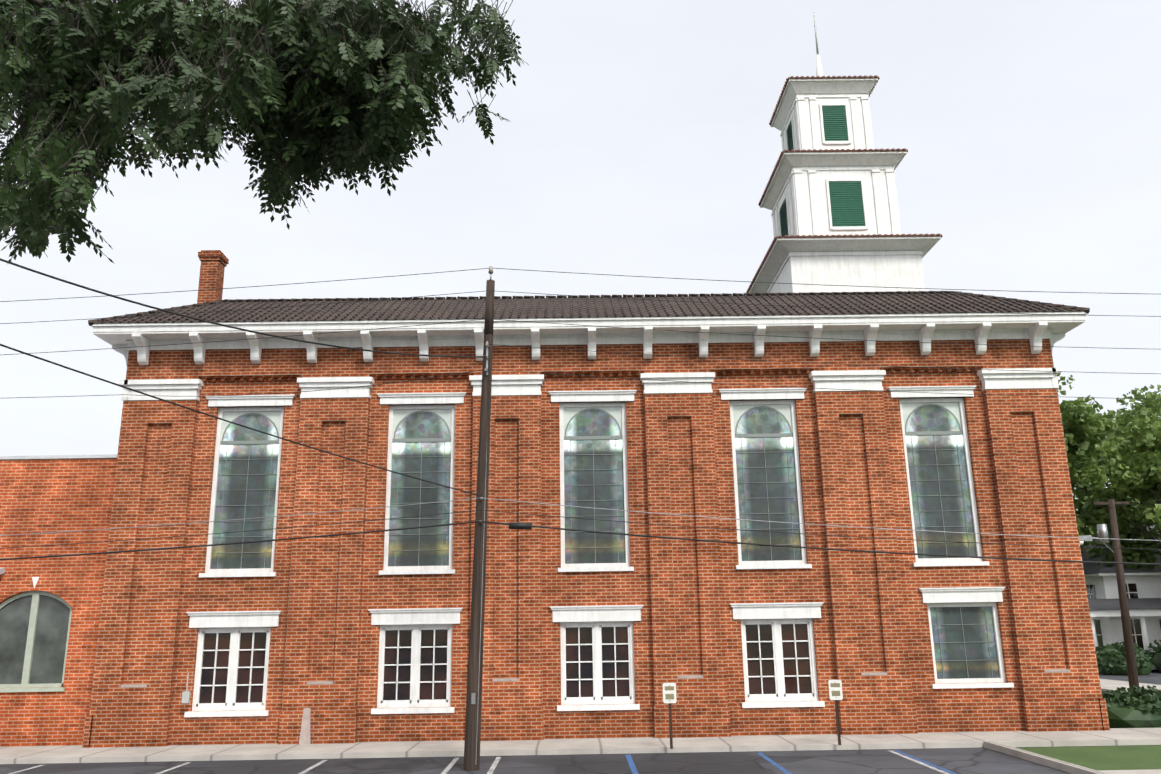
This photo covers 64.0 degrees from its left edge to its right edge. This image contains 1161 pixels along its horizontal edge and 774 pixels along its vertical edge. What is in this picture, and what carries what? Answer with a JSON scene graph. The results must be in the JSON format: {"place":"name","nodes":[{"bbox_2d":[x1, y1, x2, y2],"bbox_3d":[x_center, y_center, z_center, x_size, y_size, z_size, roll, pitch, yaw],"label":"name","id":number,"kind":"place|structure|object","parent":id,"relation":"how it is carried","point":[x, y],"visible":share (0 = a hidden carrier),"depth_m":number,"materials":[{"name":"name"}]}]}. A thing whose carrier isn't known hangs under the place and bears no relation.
{"place":"outdoors","nodes":[
{"label":"outdoors","id":0,"kind":"place"},
{"bbox_2d":[0,679,1160,773],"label":"pavement","id":1,"kind":"structure","parent":0,"point":[1006,742],"depth_m":21.88,"materials":[{"name":"concrete"}]},
{"bbox_2d":[0,454,116,746],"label":"annex","id":2,"kind":"object","parent":1,"relation":"on","point":[50,608],"visible":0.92,"depth_m":24.72,"materials":[{"name":"brick"}]},
{"bbox_2d":[82,12,1109,747],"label":"church","id":3,"kind":"structure","parent":1,"relation":"on","point":[352,638],"depth_m":24.97,"materials":[{"name":"brick"}]},
{"bbox_2d":[663,683,676,748],"bbox_3d":[2.072,7.580,21.440,0.310,1.445,0.052,-1,-14,-1],"label":"parking sign","id":4,"kind":"object","parent":1,"relation":"on","point":[669,693],"visible":1,"depth_m":21.52,"materials":[{"name":"white metal"}]},
{"bbox_2d":[828,680,842,744],"bbox_3d":[5.970,7.566,21.626,0.310,1.445,0.052,-1,-14,-1],"label":"parking sign","id":5,"kind":"object","parent":1,"relation":"on","point":[835,691],"visible":1,"depth_m":21.70,"materials":[{"name":"white metal"}]},
{"bbox_2d":[1078,499,1158,689],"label":"poles","id":6,"kind":"object","parent":1,"relation":"on","point":[1126,628],"visible":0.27,"depth_m":32.99,"materials":[{"name":"brown wood"}]},
{"bbox_2d":[0,670,1160,773],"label":"parking lot","id":7,"kind":"structure","parent":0,"point":[981,760],"depth_m":20.06,"materials":[{"name":"grey asphalt"}]},
{"bbox_2d":[0,0,525,264],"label":"pecan tree","id":8,"kind":"object","parent":7,"relation":"on","point":[298,88],"visible":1,"depth_m":6.80,"materials":[{"name":"green plant"}]},
{"bbox_2d":[9,750,956,773],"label":"lot markings","id":9,"kind":"object","parent":7,"relation":"on","point":[628,757],"visible":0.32,"depth_m":19.90,"materials":[{"name":"white paint"}]},
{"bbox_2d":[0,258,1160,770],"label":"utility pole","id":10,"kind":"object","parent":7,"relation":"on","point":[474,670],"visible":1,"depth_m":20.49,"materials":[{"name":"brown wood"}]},
{"bbox_2d":[1070,432,1116,557],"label":"tree","id":11,"kind":"object","parent":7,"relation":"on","point":[1087,472],"visible":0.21,"depth_m":59.20,"materials":[{"name":"green plant"}]},
{"bbox_2d":[1095,642,1155,675],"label":"shrub","id":12,"kind":"object","parent":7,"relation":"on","point":[1111,659],"depth_m":46.90,"materials":[{"name":"green plant"}]},
{"bbox_2d":[1145,640,1160,672],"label":"shrub","id":13,"kind":"object","parent":7,"relation":"on","point":[1157,657],"depth_m":48.59,"materials":[{"name":"green plant"}]},
{"bbox_2d":[0,0,1160,526],"label":"sky","id":14,"kind":"structure","parent":0,"point":[638,139],"materials":[{"name":"white"}]},
{"bbox_2d":[1015,691,1160,769],"bbox_3d":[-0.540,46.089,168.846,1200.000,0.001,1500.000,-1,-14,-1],"label":"ground","id":15,"kind":"structure","parent":0,"point":[1135,757],"depth_m":20.17,"materials":[{"name":"green plant"}]},
{"bbox_2d":[1059,395,1113,545],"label":"tree","id":16,"kind":"object","parent":15,"relation":"on","point":[1080,424],"visible":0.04,"depth_m":53.47,"materials":[{"name":"green plant"}]},
{"bbox_2d":[1057,373,1160,534],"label":"tree","id":17,"kind":"object","parent":15,"relation":"on","point":[1119,417],"visible":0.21,"depth_m":65.71,"materials":[{"name":"green plant"}]},
{"bbox_2d":[1076,407,1160,569],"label":"tree","id":18,"kind":"object","parent":15,"relation":"on","point":[1136,474],"visible":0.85,"depth_m":51.79,"materials":[{"name":"green plant"}]},
{"bbox_2d":[1081,525,1160,669],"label":"white house","id":19,"kind":"structure","parent":15,"relation":"on","point":[1143,588],"depth_m":52.34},
{"bbox_2d":[1096,390,1160,532],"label":"tree","id":20,"kind":"object","parent":15,"relation":"on","point":[1159,408],"visible":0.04,"depth_m":76.84,"materials":[{"name":"green plant"}]},
{"bbox_2d":[1102,687,1160,727],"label":"hedge","id":21,"kind":"object","parent":15,"relation":"on","point":[1130,708],"visible":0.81,"depth_m":24.20,"materials":[{"name":"green plant"}]},
{"bbox_2d":[1111,684,1160,699],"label":"bush","id":22,"kind":"object","parent":15,"relation":"on","point":[1133,687],"visible":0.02,"depth_m":26.58,"materials":[{"name":"green plant"}]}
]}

